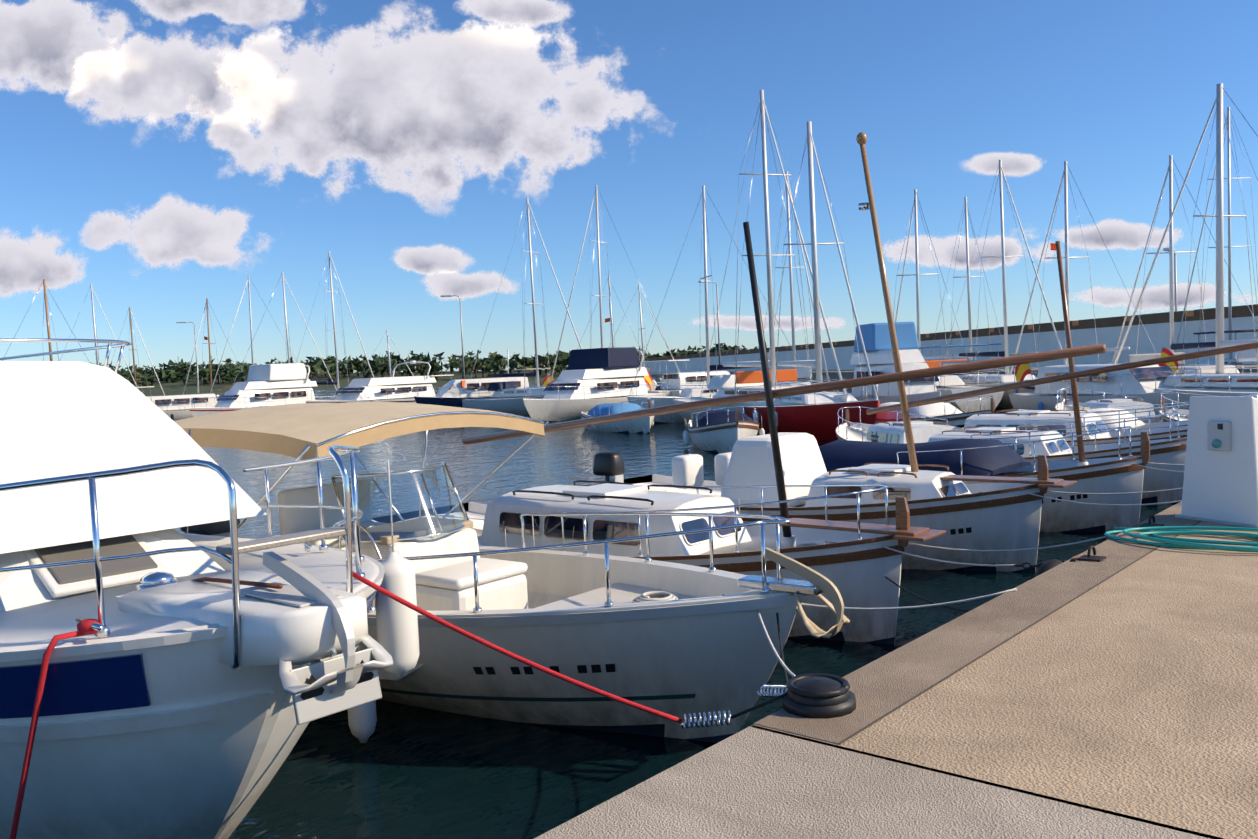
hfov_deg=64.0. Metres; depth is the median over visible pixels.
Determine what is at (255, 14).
cloud
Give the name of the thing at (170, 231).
cloud
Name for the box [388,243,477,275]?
cloud
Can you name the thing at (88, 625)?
mooring lines
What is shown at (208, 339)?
sailboat
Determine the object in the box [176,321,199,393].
lamp post
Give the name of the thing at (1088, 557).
mooring rings
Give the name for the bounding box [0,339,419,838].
cruiser boat
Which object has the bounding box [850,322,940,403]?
motorboat
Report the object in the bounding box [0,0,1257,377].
sky
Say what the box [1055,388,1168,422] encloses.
boat
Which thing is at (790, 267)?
sailboat
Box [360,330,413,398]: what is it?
sailboat
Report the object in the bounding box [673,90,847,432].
sailboat
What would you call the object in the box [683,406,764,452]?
llaut
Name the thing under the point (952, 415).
boat
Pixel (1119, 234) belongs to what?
cloud
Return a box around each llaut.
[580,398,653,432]
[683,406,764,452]
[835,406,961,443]
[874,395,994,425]
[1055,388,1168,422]
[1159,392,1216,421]
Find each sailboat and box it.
[2,279,89,362]
[60,284,138,389]
[109,307,164,395]
[183,298,246,409]
[210,276,297,402]
[234,272,337,406]
[296,251,375,399]
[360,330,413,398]
[461,198,581,414]
[542,276,656,390]
[550,185,688,396]
[609,285,679,390]
[627,185,811,423]
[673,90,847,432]
[732,121,879,440]
[758,171,830,391]
[893,189,1003,412]
[923,160,1066,407]
[929,197,1009,377]
[1009,161,1191,393]
[1111,155,1257,374]
[1114,83,1257,408]
[1174,107,1257,364]
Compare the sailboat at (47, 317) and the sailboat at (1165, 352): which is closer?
the sailboat at (1165, 352)
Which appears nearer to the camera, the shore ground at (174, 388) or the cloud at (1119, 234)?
the shore ground at (174, 388)
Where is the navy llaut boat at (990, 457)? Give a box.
[819,241,1149,531]
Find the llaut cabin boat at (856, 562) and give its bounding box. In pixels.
[372,222,1105,644]
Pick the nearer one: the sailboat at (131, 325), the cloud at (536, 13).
the sailboat at (131, 325)
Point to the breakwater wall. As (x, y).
(1106, 331)
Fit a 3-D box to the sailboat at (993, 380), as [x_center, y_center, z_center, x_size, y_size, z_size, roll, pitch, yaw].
[18.416,-6.581,50.995,4.162,12.673,11.994,-3,3,-12]
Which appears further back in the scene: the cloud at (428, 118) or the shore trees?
the cloud at (428, 118)
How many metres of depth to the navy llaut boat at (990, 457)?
15.27 m
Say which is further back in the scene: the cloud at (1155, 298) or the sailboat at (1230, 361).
the cloud at (1155, 298)
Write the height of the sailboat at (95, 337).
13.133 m
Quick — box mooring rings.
[1071,515,1163,561]
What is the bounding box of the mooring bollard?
[782,673,855,718]
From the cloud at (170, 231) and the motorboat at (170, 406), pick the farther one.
the cloud at (170, 231)
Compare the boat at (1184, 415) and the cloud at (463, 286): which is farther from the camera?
the cloud at (463, 286)
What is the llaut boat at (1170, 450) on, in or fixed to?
on the water
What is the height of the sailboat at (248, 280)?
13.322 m
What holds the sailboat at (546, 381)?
on the water
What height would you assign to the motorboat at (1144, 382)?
3.080 m
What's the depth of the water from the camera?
7.72 m
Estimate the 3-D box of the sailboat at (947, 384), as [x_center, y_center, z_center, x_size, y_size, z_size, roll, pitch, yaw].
[15.030,-5.937,51.163,4.129,11.667,10.994,-3,3,-7]
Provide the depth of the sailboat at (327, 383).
84.19 m
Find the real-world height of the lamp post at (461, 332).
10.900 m
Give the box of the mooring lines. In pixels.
[10,443,1185,838]
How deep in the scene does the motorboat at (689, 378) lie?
66.98 m
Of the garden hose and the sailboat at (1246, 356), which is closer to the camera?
the garden hose
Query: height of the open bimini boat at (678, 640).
2.908 m
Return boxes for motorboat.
[147,360,216,420]
[189,363,336,416]
[305,361,453,403]
[414,349,550,407]
[523,347,665,421]
[648,371,733,396]
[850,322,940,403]
[1001,352,1204,414]
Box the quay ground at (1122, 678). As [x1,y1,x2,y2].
[534,501,1257,838]
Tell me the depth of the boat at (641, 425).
43.87 m
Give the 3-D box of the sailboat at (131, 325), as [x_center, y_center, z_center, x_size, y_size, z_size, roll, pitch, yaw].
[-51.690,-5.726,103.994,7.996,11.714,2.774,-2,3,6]
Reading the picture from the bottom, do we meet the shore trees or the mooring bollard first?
the mooring bollard
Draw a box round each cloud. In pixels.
[0,0,155,95]
[0,225,89,297]
[33,24,259,138]
[79,191,275,277]
[130,0,313,32]
[132,0,711,219]
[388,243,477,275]
[420,270,521,301]
[452,0,573,27]
[687,313,847,331]
[875,233,1062,272]
[959,151,1047,177]
[1009,218,1186,251]
[1069,282,1257,313]
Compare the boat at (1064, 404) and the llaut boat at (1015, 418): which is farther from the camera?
the boat at (1064, 404)
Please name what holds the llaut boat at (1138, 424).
on the water
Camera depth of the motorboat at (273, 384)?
72.03 m
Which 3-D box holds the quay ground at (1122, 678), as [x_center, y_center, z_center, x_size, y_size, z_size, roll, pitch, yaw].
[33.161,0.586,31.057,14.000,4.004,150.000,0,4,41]
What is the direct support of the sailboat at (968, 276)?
on the water
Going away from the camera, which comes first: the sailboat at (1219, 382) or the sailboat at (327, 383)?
the sailboat at (1219, 382)
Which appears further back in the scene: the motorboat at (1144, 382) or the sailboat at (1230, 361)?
the sailboat at (1230, 361)
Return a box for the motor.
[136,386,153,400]
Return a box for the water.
[173,381,1223,838]
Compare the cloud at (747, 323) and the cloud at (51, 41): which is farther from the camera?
the cloud at (747, 323)
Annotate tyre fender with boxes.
[1036,559,1075,575]
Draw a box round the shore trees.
[90,342,767,386]
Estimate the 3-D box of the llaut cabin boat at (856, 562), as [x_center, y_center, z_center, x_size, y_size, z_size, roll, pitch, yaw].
[0.435,0.279,11.318,9.207,4.666,2.884,0,4,41]
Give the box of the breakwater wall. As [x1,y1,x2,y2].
[640,304,1257,382]
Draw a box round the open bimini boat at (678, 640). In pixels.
[174,402,849,742]
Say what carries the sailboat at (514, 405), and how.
on the water
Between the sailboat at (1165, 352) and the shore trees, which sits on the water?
the sailboat at (1165, 352)
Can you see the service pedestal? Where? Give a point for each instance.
(1220, 484)
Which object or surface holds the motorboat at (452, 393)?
on the water
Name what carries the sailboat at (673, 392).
on the water
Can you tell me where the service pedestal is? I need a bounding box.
[1175,396,1257,527]
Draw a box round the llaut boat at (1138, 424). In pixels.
[955,394,1257,429]
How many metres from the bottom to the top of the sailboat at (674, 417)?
11.984 m
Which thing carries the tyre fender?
hanging from the quay ground at (1122, 678)
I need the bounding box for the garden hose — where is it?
[1104,526,1257,551]
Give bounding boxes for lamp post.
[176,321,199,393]
[441,295,464,378]
[699,281,720,370]
[1163,248,1176,310]
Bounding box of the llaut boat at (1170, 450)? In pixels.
[928,412,1186,502]
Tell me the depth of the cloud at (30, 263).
12737.97 m
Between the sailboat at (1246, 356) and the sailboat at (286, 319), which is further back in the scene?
the sailboat at (286, 319)
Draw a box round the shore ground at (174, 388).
[130,369,565,396]
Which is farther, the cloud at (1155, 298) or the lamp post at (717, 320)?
the cloud at (1155, 298)
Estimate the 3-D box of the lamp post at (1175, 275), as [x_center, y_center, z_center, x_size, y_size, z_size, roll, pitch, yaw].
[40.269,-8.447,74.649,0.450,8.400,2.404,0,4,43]
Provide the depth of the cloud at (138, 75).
4968.22 m
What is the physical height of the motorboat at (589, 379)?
4.418 m
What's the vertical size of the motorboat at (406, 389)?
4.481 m
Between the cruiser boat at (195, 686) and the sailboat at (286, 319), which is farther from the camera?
the sailboat at (286, 319)
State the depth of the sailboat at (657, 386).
87.66 m
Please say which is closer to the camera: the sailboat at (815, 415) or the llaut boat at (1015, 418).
the llaut boat at (1015, 418)
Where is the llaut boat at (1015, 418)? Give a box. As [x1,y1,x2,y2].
[871,404,1188,445]
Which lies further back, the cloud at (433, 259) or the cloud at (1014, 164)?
the cloud at (433, 259)

